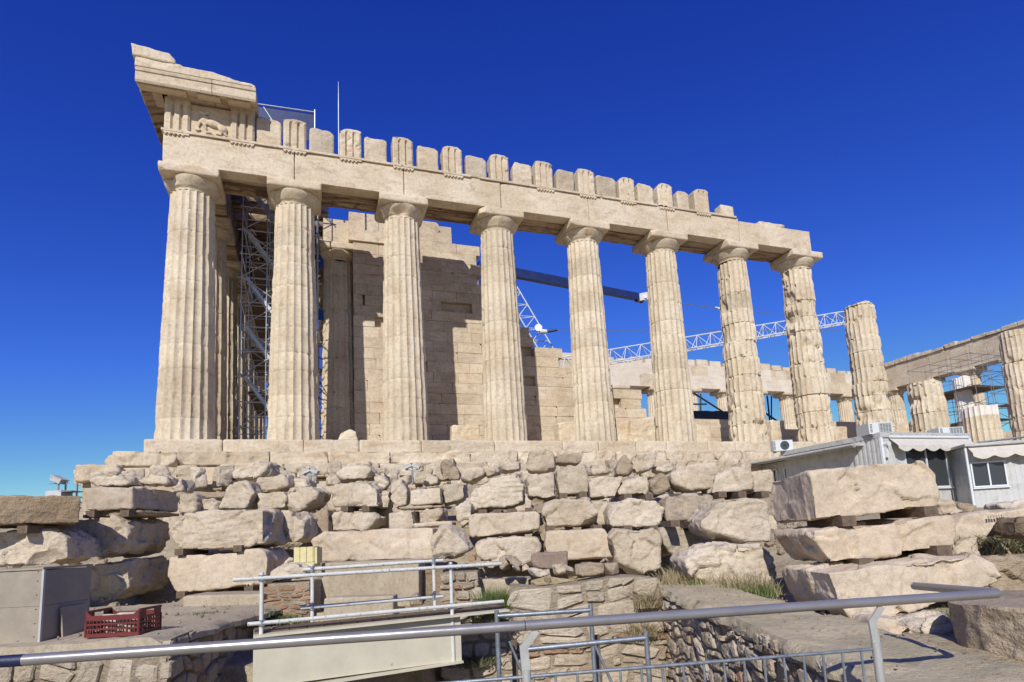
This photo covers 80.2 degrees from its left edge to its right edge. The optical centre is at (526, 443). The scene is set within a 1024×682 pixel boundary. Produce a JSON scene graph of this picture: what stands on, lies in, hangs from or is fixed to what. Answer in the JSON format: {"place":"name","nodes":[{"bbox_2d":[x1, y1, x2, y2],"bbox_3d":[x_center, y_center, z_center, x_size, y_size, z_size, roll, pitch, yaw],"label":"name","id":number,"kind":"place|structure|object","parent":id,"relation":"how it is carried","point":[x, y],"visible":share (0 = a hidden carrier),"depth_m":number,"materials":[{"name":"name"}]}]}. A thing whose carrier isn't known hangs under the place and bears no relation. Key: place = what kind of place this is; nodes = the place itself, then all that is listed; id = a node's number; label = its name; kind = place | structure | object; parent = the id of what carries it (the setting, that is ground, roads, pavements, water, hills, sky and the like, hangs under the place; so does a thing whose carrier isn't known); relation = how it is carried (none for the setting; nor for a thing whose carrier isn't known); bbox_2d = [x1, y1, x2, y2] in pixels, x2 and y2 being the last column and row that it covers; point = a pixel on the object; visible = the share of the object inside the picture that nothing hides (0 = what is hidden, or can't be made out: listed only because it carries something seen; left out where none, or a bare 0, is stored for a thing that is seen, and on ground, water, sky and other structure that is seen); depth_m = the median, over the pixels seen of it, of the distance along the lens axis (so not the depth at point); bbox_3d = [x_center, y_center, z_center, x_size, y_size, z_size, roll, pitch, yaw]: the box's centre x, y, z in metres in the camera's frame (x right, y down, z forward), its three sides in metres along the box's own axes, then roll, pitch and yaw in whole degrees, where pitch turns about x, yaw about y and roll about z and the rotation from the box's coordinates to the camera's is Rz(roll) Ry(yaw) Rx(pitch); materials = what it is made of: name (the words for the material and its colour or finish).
{"place":"outdoors","nodes":[
{"label":"outdoors","id":0,"kind":"place"},
{"bbox_2d":[85,487,177,511],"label":"marble block","id":1,"kind":"object","parent":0,"point":[114,498],"depth_m":11.07,"materials":[{"name":"stone"}]},
{"bbox_2d":[89,474,144,487],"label":"marble block","id":2,"kind":"object","parent":1,"relation":"on","point":[121,480],"depth_m":11.41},
{"bbox_2d":[0,475,1023,681],"bbox_3d":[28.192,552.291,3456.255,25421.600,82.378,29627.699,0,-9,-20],"label":"ground","id":3,"kind":"structure","parent":0,"point":[238,666],"depth_m":11.90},
{"bbox_2d":[0,636,182,681],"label":"masonry wall","id":4,"kind":"structure","parent":3,"relation":"on","point":[117,670],"depth_m":6.21,"materials":[{"name":"stone"}]},
{"bbox_2d":[0,602,281,654],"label":"stone coping","id":5,"kind":"object","parent":4,"relation":"on","point":[217,622],"visible":0.36,"depth_m":7.13,"materials":[{"name":"stone"}]},
{"bbox_2d":[0,564,92,643],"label":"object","id":6,"kind":"object","parent":5,"relation":"on","point":[33,600],"visible":0.93,"depth_m":6.63,"materials":[{"name":"grey metal"}]},
{"bbox_2d":[60,603,87,636],"bbox_3d":[-5.201,2.028,6.987,0.060,0.340,0.400,-3,-8,0],"label":"board","id":7,"kind":"object","parent":5,"relation":"on","point":[72,619],"visible":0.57,"depth_m":6.95,"materials":[{"name":"grey wood"}]},
{"bbox_2d":[84,604,161,637],"bbox_3d":[-4.396,1.930,6.632,0.584,0.275,0.404,-3,-8,0],"label":"plastic crate","id":8,"kind":"object","parent":5,"relation":"on","point":[144,614],"visible":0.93,"depth_m":6.45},
{"bbox_2d":[87,555,168,602],"bbox_3d":[-7.444,2.538,11.460,0.826,0.805,1.389,-3,-8,0],"label":"marble block","id":9,"kind":"object","parent":3,"relation":"on","point":[126,579],"depth_m":10.96,"materials":[{"name":"stone"}]},
{"bbox_2d":[0,528,101,566],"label":"marble block","id":10,"kind":"object","parent":9,"relation":"on","point":[44,546],"depth_m":9.72,"materials":[{"name":"stone"}]},
{"bbox_2d":[17,525,70,533],"bbox_3d":[-7.864,1.400,9.911,0.160,0.120,0.900,-3,-8,0],"label":"wood spacer","id":11,"kind":"object","parent":10,"relation":"on","point":[28,529],"visible":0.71,"depth_m":9.60,"materials":[{"name":"brown wood"}]},
{"bbox_2d":[0,495,80,528],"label":"marble block","id":12,"kind":"object","parent":11,"relation":"on","point":[24,510],"depth_m":9.64,"materials":[{"name":"stone"}]},
{"bbox_2d":[71,514,169,557],"bbox_3d":[-7.806,1.766,11.558,1.386,0.830,1.318,-3,-8,1],"label":"marble block","id":13,"kind":"object","parent":9,"relation":"on","point":[124,537],"depth_m":11.05,"materials":[{"name":"stone"}]},
{"bbox_2d":[130,623,252,681],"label":"masonry wall","id":14,"kind":"structure","parent":3,"relation":"on","point":[205,667],"depth_m":6.84,"materials":[{"name":"stone"}]},
{"bbox_2d":[178,493,205,515],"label":"marble block","id":15,"kind":"object","parent":3,"relation":"on","point":[188,503],"depth_m":13.03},
{"bbox_2d":[183,591,267,606],"bbox_3d":[-4.762,2.830,9.827,1.258,0.858,0.711,-3,-8,0],"label":"concrete ledge","id":16,"kind":"object","parent":3,"relation":"on","point":[225,598],"visible":0.31,"depth_m":9.53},
{"bbox_2d":[168,547,289,591],"bbox_3d":[-5.805,2.485,12.008,1.907,0.793,1.248,-3,-8,0],"label":"marble block","id":17,"kind":"object","parent":3,"relation":"on","point":[206,572],"depth_m":11.42,"materials":[{"name":"stone"}]},
{"bbox_2d":[171,508,287,550],"bbox_3d":[-5.866,1.702,12.068,1.864,0.830,1.189,-3,-8,-1],"label":"marble block","id":18,"kind":"object","parent":17,"relation":"on","point":[214,529],"depth_m":11.56,"materials":[{"name":"stone"}]},
{"bbox_2d":[219,480,266,509],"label":"marble block","id":19,"kind":"object","parent":3,"relation":"on","point":[240,495],"depth_m":13.36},
{"bbox_2d":[257,474,293,492],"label":"marble block","id":20,"kind":"object","parent":19,"relation":"on","point":[282,483],"depth_m":13.99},
{"bbox_2d":[231,461,280,481],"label":"marble block","id":21,"kind":"object","parent":3,"relation":"on","point":[254,471],"depth_m":16.79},
{"bbox_2d":[257,491,288,509],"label":"marble block","id":22,"kind":"object","parent":3,"relation":"on","point":[276,500],"depth_m":13.51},
{"bbox_2d":[263,579,321,626],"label":"brick pillar","id":23,"kind":"structure","parent":3,"relation":"on","point":[292,596],"depth_m":9.22,"materials":[{"name":"brick"}]},
{"bbox_2d":[270,562,309,579],"bbox_3d":[-3.689,2.002,9.593,0.608,0.278,0.547,-3,-8,1],"label":"rubble stone","id":24,"kind":"object","parent":23,"relation":"on","point":[289,568],"visible":0.56,"depth_m":9.38,"materials":[{"name":"stone"}]},
{"bbox_2d":[294,546,321,565],"bbox_3d":[-3.500,1.806,9.737,0.355,0.313,0.300,-3,-8,0],"label":"ridged brick","id":25,"kind":"object","parent":24,"relation":"on","point":[309,556],"visible":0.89,"depth_m":9.60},
{"bbox_2d":[283,511,317,542],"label":"marble block","id":26,"kind":"object","parent":3,"relation":"on","point":[302,526],"depth_m":12.57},
{"bbox_2d":[286,486,330,512],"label":"marble block","id":27,"kind":"object","parent":3,"relation":"on","point":[308,499],"depth_m":13.63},
{"bbox_2d":[331,510,386,530],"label":"marble block","id":28,"kind":"object","parent":3,"relation":"on","point":[360,520],"depth_m":13.55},
{"bbox_2d":[362,506,378,512],"bbox_3d":[-3.595,1.517,14.006,0.160,0.120,0.900,-3,-8,0],"label":"wood spacer","id":29,"kind":"object","parent":28,"relation":"on","point":[369,509],"visible":0.86,"depth_m":13.62,"materials":[{"name":"brown wood"}]},
{"bbox_2d":[331,482,382,508],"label":"marble block","id":30,"kind":"object","parent":29,"relation":"on","point":[359,495],"depth_m":13.92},
{"bbox_2d":[324,594,397,620],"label":"concrete block","id":31,"kind":"structure","parent":3,"relation":"on","point":[354,608],"depth_m":9.06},
{"bbox_2d":[321,559,424,609],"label":"concrete block","id":32,"kind":"structure","parent":3,"relation":"on","point":[403,584],"depth_m":9.80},
{"bbox_2d":[311,528,437,561],"bbox_3d":[-2.738,1.882,11.265,2.206,0.614,1.038,-3,-8,0],"label":"marble block","id":33,"kind":"object","parent":32,"relation":"on","point":[389,544],"depth_m":10.78,"materials":[{"name":"stone"}]},
{"bbox_2d":[253,604,509,681],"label":"steel footbridge","id":34,"kind":"object","parent":3,"relation":"on","point":[362,660],"visible":0.95,"depth_m":6.96,"materials":[{"name":"beige paint"}]},
{"bbox_2d":[233,558,503,664],"bbox_3d":[-1.807,2.060,7.283,3.094,1.288,0.524,1,-9,-23],"label":"tube railing","id":35,"kind":"object","parent":34,"relation":"attached to","point":[312,606],"visible":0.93,"depth_m":7.27,"materials":[{"name":"metal"}]},
{"bbox_2d":[374,473,389,489],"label":"marble block","id":36,"kind":"object","parent":3,"relation":"on","point":[382,482],"depth_m":15.28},
{"bbox_2d":[336,465,380,481],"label":"marble block","id":37,"kind":"object","parent":36,"relation":"on","point":[355,473],"depth_m":15.09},
{"bbox_2d":[389,510,419,527],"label":"marble block","id":38,"kind":"structure","parent":3,"relation":"on","point":[404,519],"depth_m":13.33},
{"bbox_2d":[419,508,447,522],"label":"marble block","id":39,"kind":"structure","parent":3,"relation":"on","point":[431,515],"depth_m":13.55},
{"bbox_2d":[399,505,445,510],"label":"marble block","id":40,"kind":"structure","parent":39,"relation":"on","point":[424,507],"depth_m":13.67,"materials":[{"name":"grey stone"}]},
{"bbox_2d":[390,479,411,508],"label":"marble block","id":41,"kind":"structure","parent":40,"relation":"on","point":[401,493],"depth_m":14.03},
{"bbox_2d":[410,488,443,505],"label":"marble block","id":42,"kind":"structure","parent":40,"relation":"on","point":[430,496],"depth_m":13.90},
{"bbox_2d":[430,524,473,558],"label":"marble block","id":43,"kind":"structure","parent":3,"relation":"on","point":[450,541],"depth_m":10.68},
{"bbox_2d":[443,483,467,505],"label":"marble block","id":44,"kind":"structure","parent":3,"relation":"on","point":[454,493],"depth_m":14.22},
{"bbox_2d":[439,570,481,609],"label":"masonry pier","id":45,"kind":"structure","parent":3,"relation":"on","point":[464,582],"depth_m":9.26,"materials":[{"name":"stone"}]},
{"bbox_2d":[441,616,512,681],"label":"masonry wall","id":46,"kind":"structure","parent":3,"relation":"on","point":[483,645],"depth_m":8.34,"materials":[{"name":"stone"}]},
{"bbox_2d":[445,607,522,668],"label":"grass","id":47,"kind":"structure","parent":46,"relation":"on","point":[475,661],"depth_m":8.23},
{"bbox_2d":[462,584,520,621],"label":"grass","id":48,"kind":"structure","parent":3,"relation":"on","point":[489,596],"depth_m":8.91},
{"bbox_2d":[0,475,998,666],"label":"rubble","id":49,"kind":"object","parent":3,"relation":"on","point":[574,576],"depth_m":11.79,"materials":[{"name":"stone"}]},
{"bbox_2d":[525,448,555,473],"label":"marble block","id":50,"kind":"object","parent":49,"relation":"on","point":[542,461],"depth_m":16.98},
{"bbox_2d":[0,582,1001,681],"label":"handrail","id":51,"kind":"object","parent":3,"relation":"on","point":[946,593],"visible":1,"depth_m":2.89,"materials":[{"name":"metal"}]},
{"bbox_2d":[480,576,530,596],"bbox_3d":[-0.402,2.337,9.918,0.950,0.312,0.504,-3,-8,0],"label":"concrete ledge","id":52,"kind":"object","parent":3,"relation":"on","point":[495,582],"visible":0.41,"depth_m":9.69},
{"bbox_2d":[474,536,541,565],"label":"marble block","id":53,"kind":"structure","parent":3,"relation":"on","point":[522,549],"depth_m":11.44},
{"bbox_2d":[468,511,539,537],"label":"marble block","id":54,"kind":"structure","parent":53,"relation":"on","point":[482,525],"depth_m":11.81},
{"bbox_2d":[455,500,475,527],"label":"marble block","id":55,"kind":"structure","parent":54,"relation":"on","point":[464,510],"depth_m":12.55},
{"bbox_2d":[465,474,525,512],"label":"marble block","id":56,"kind":"structure","parent":55,"relation":"on","point":[503,493],"depth_m":12.90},
{"bbox_2d":[524,472,556,500],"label":"marble block","id":57,"kind":"structure","parent":3,"relation":"on","point":[541,487],"depth_m":13.35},
{"bbox_2d":[494,604,597,681],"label":"metal barrier","id":58,"kind":"object","parent":3,"relation":"on","point":[589,610],"visible":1,"depth_m":4.36,"materials":[{"name":"metal"}]},
{"bbox_2d":[74,43,1023,516],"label":"ruined temple","id":59,"kind":"structure","parent":3,"relation":"on","point":[426,341],"depth_m":27.69,"materials":[{"name":"stone"}]},
{"bbox_2d":[234,196,322,438],"bbox_3d":[-12.270,-5.322,30.723,3.500,13.000,9.400,0,-9,-20],"label":"scaffold","id":60,"kind":"object","parent":59,"relation":"on","point":[261,289],"visible":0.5,"depth_m":27.37,"materials":[{"name":"grey metal"}]},
{"bbox_2d":[258,103,315,140],"bbox_3d":[-10.580,-13.922,26.651,2.480,2.098,0.100,0,-9,-20],"label":"guard frame","id":61,"kind":"object","parent":59,"relation":"on","point":[280,115],"visible":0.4,"depth_m":26.79,"materials":[{"name":"grey metal"}]},
{"bbox_2d":[449,424,478,439],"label":"marble block","id":62,"kind":"object","parent":59,"relation":"on","point":[464,432],"depth_m":27.73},
{"bbox_2d":[627,416,655,441],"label":"marble block","id":63,"kind":"structure","parent":59,"relation":"on","point":[642,429],"depth_m":31.67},
{"bbox_2d":[477,261,840,318],"bbox_3d":[10.953,-4.112,39.147,29.394,12.746,0.857,0,-9,-20],"label":"boom crane","id":64,"kind":"object","parent":59,"relation":"on","point":[541,278],"visible":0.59,"depth_m":36.65,"materials":[{"name":"blue paint"}]},
{"bbox_2d":[517,286,844,367],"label":"derrick crane","id":65,"kind":"object","parent":59,"relation":"on","point":[538,328],"visible":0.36,"depth_m":45.17,"materials":[{"name":"metal"}]},
{"bbox_2d":[907,346,1008,426],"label":"scaffold","id":66,"kind":"object","parent":59,"relation":"on","point":[975,389],"visible":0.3,"depth_m":55.83,"materials":[{"name":"grey metal"}]},
{"bbox_2d":[543,528,612,559],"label":"marble block","id":67,"kind":"structure","parent":3,"relation":"on","point":[581,544],"depth_m":11.45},
{"bbox_2d":[589,524,601,528],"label":"wood spacer","id":68,"kind":"object","parent":67,"relation":"on","point":[595,526],"visible":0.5,"depth_m":11.69,"materials":[{"name":"brown wood"}]},
{"bbox_2d":[541,497,597,527],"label":"marble block","id":69,"kind":"structure","parent":68,"relation":"on","point":[569,512],"depth_m":12.24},
{"bbox_2d":[576,492,586,498],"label":"wood spacer","id":70,"kind":"object","parent":69,"relation":"on","point":[580,494],"visible":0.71,"depth_m":12.58,"materials":[{"name":"brown wood"}]},
{"bbox_2d":[554,465,587,496],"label":"marble block","id":71,"kind":"structure","parent":70,"relation":"on","point":[571,481],"depth_m":13.43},
{"bbox_2d":[519,631,651,681],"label":"metal barrier","id":72,"kind":"object","parent":3,"relation":"on","point":[644,637],"visible":0.75,"depth_m":3.82,"materials":[{"name":"metal"}]},
{"bbox_2d":[507,574,667,681],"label":"masonry wall","id":73,"kind":"structure","parent":3,"relation":"on","point":[605,594],"depth_m":8.68,"materials":[{"name":"stone"}]},
{"bbox_2d":[531,551,567,568],"bbox_3d":[0.350,1.788,9.361,0.565,0.255,0.361,-3,-8,1],"label":"purple stone","id":74,"kind":"object","parent":73,"relation":"on","point":[546,560],"visible":0.9,"depth_m":9.19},
{"bbox_2d":[620,586,671,636],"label":"grass","id":75,"kind":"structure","parent":73,"relation":"on","point":[646,601],"depth_m":8.55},
{"bbox_2d":[607,528,661,574],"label":"marble block","id":76,"kind":"structure","parent":3,"relation":"on","point":[635,552],"depth_m":11.03,"materials":[{"name":"stone"}]},
{"bbox_2d":[641,525,657,530],"bbox_3d":[2.401,1.667,11.917,0.160,0.120,0.900,-3,-8,0],"label":"wood spacer","id":77,"kind":"object","parent":76,"relation":"on","point":[655,527],"visible":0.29,"depth_m":11.48,"materials":[{"name":"brown wood"}]},
{"bbox_2d":[603,498,663,529],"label":"marble block","id":78,"kind":"structure","parent":77,"relation":"on","point":[635,513],"depth_m":12.14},
{"bbox_2d":[592,500,607,525],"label":"marble block","id":79,"kind":"structure","parent":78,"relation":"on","point":[600,506],"depth_m":12.84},
{"bbox_2d":[587,476,622,500],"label":"marble block","id":80,"kind":"object","parent":79,"relation":"on","point":[601,487],"depth_m":13.21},
{"bbox_2d":[618,494,631,501],"bbox_3d":[2.077,1.152,12.905,0.160,0.120,0.900,-3,-8,0],"label":"wood spacer","id":81,"kind":"object","parent":78,"relation":"on","point":[622,497],"visible":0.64,"depth_m":12.47,"materials":[{"name":"brown wood"}]},
{"bbox_2d":[615,476,648,497],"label":"marble block","id":82,"kind":"object","parent":81,"relation":"on","point":[637,486],"depth_m":13.20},
{"bbox_2d":[631,452,656,473],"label":"marble block","id":83,"kind":"object","parent":3,"relation":"on","point":[642,462],"depth_m":16.00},
{"bbox_2d":[658,527,700,556],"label":"marble block","id":84,"kind":"object","parent":3,"relation":"on","point":[675,539],"depth_m":11.26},
{"bbox_2d":[659,494,713,521],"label":"marble block","id":85,"kind":"object","parent":3,"relation":"on","point":[681,508],"depth_m":12.15,"materials":[{"name":"grey stone"}]},
{"bbox_2d":[639,566,788,596],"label":"grass","id":86,"kind":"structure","parent":3,"relation":"on","point":[671,579],"depth_m":8.58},
{"bbox_2d":[670,541,776,587],"bbox_3d":[3.050,1.938,9.553,1.453,0.803,1.178,-3,-8,0],"label":"marble block","id":87,"kind":"object","parent":3,"relation":"on","point":[694,560],"depth_m":9.04,"materials":[{"name":"stone"}]},
{"bbox_2d":[685,498,770,543],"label":"marble block","id":88,"kind":"structure","parent":87,"relation":"on","point":[740,521],"depth_m":10.13,"materials":[{"name":"stone"}]},
{"bbox_2d":[725,491,746,499],"bbox_3d":[4.350,1.081,12.697,0.160,0.120,0.900,-3,-8,0],"label":"wood spacer","id":89,"kind":"object","parent":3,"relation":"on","point":[738,494],"visible":0.86,"depth_m":12.40,"materials":[{"name":"brown wood"}]},
{"bbox_2d":[701,466,752,494],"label":"marble block","id":90,"kind":"structure","parent":89,"relation":"on","point":[731,479],"depth_m":12.61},
{"bbox_2d":[666,462,718,492],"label":"marble block","id":91,"kind":"structure","parent":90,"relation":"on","point":[698,477],"depth_m":12.91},
{"bbox_2d":[746,491,769,498],"bbox_3d":[4.817,1.081,12.693,0.160,0.120,0.900,-3,-8,0],"label":"wood spacer","id":92,"kind":"object","parent":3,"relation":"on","point":[762,494],"visible":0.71,"depth_m":12.37,"materials":[{"name":"brown wood"}]},
{"bbox_2d":[746,469,773,493],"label":"marble block","id":93,"kind":"structure","parent":92,"relation":"on","point":[763,480],"depth_m":12.59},
{"bbox_2d":[659,588,921,681],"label":"parapet wall","id":94,"kind":"structure","parent":3,"relation":"on","point":[693,640],"depth_m":6.05,"materials":[{"name":"stone"}]},
{"bbox_2d":[659,583,1023,681],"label":"stone coping","id":95,"kind":"object","parent":94,"relation":"on","point":[940,664],"visible":0.76,"depth_m":4.28,"materials":[{"name":"stone"}]},
{"bbox_2d":[751,443,863,496],"bbox_3d":[12.659,1.754,24.675,5.015,2.628,6.373,0,-9,-20],"label":"site cabin","id":96,"kind":"object","parent":3,"relation":"on","point":[776,466],"visible":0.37,"depth_m":24.88,"materials":[{"name":"grey metal"}]},
{"bbox_2d":[780,432,972,501],"bbox_3d":[13.406,1.366,23.192,4.414,2.884,4.990,0,-9,-20],"label":"site cabin","id":97,"kind":"object","parent":3,"relation":"on","point":[929,450],"visible":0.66,"depth_m":21.35,"materials":[{"name":"metal"}]},
{"bbox_2d":[903,448,953,488],"bbox_3d":[13.957,0.836,21.140,2.174,1.455,0.100,0,-9,-20],"label":"window frame","id":98,"kind":"structure","parent":97,"relation":"in","point":[937,461],"depth_m":21.31,"materials":[{"name":"white metal"}]},
{"bbox_2d":[852,611,909,633],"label":"marble block","id":99,"kind":"object","parent":3,"relation":"on","point":[889,624],"depth_m":5.25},
{"bbox_2d":[782,551,1001,618],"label":"marble block","id":100,"kind":"structure","parent":3,"relation":"on","point":[892,576],"depth_m":6.17,"materials":[{"name":"stone"}]},
{"bbox_2d":[774,515,955,562],"bbox_3d":[3.951,1.135,7.230,1.619,0.469,1.158,-3,-8,0],"label":"marble block","id":101,"kind":"object","parent":100,"relation":"on","point":[875,539],"depth_m":6.70,"materials":[{"name":"stone"}]},
{"bbox_2d":[807,515,856,526],"bbox_3d":[3.676,0.942,7.364,0.160,0.120,0.900,-3,-8,0],"label":"wood spacer","id":102,"kind":"object","parent":101,"relation":"on","point":[840,521],"visible":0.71,"depth_m":7.07,"materials":[{"name":"brown wood"}]},
{"bbox_2d":[770,460,939,522],"bbox_3d":[4.072,0.630,7.687,1.523,0.655,1.300,-3,-8,0],"label":"marble block","id":103,"kind":"object","parent":101,"relation":"on","point":[819,494],"depth_m":7.09,"materials":[{"name":"stone"}]},
{"bbox_2d":[880,506,938,518],"bbox_3d":[4.618,0.835,7.373,0.160,0.120,0.900,-3,-8,0],"label":"wood spacer","id":104,"kind":"object","parent":101,"relation":"on","point":[924,511],"visible":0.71,"depth_m":7.14,"materials":[{"name":"brown wood"}]},
{"bbox_2d":[892,610,953,634],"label":"marble block","id":105,"kind":"object","parent":3,"relation":"on","point":[926,622],"depth_m":5.14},
{"bbox_2d":[947,440,1023,506],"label":"site cabin","id":106,"kind":"object","parent":3,"relation":"on","point":[986,473],"visible":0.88,"depth_m":20.06,"materials":[{"name":"metal"}]},
{"bbox_2d":[969,460,1010,488],"bbox_3d":[15.284,1.017,20.074,1.081,0.890,0.100,-5,-9,12],"label":"window frame","id":107,"kind":"structure","parent":106,"relation":"in","point":[987,474],"depth_m":20.09,"materials":[{"name":"white metal"}]},
{"bbox_2d":[947,590,1023,661],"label":"stone block","id":108,"kind":"object","parent":3,"relation":"on","point":[994,625],"visible":0.57,"depth_m":4.31,"materials":[{"name":"grey stone"}]},
{"bbox_2d":[952,550,1023,590],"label":"marble block","id":109,"kind":"object","parent":3,"relation":"on","point":[1010,567],"depth_m":6.43,"materials":[{"name":"grey stone"}]},
{"bbox_2d":[952,533,1023,555],"bbox_3d":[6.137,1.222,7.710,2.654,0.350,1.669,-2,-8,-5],"label":"grass","id":110,"kind":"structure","parent":3,"relation":"on","point":[985,553],"depth_m":7.58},
{"bbox_2d":[951,508,1023,540],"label":"marble block","id":111,"kind":"object","parent":110,"relation":"on","point":[981,523],"depth_m":7.90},
{"bbox_2d":[986,516,1023,539],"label":"marble block","id":112,"kind":"object","parent":3,"relation":"on","point":[1007,528],"depth_m":6.95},
{"bbox_2d":[0,0,1023,500],"label":"sky","id":113,"kind":"structure","parent":0,"point":[889,133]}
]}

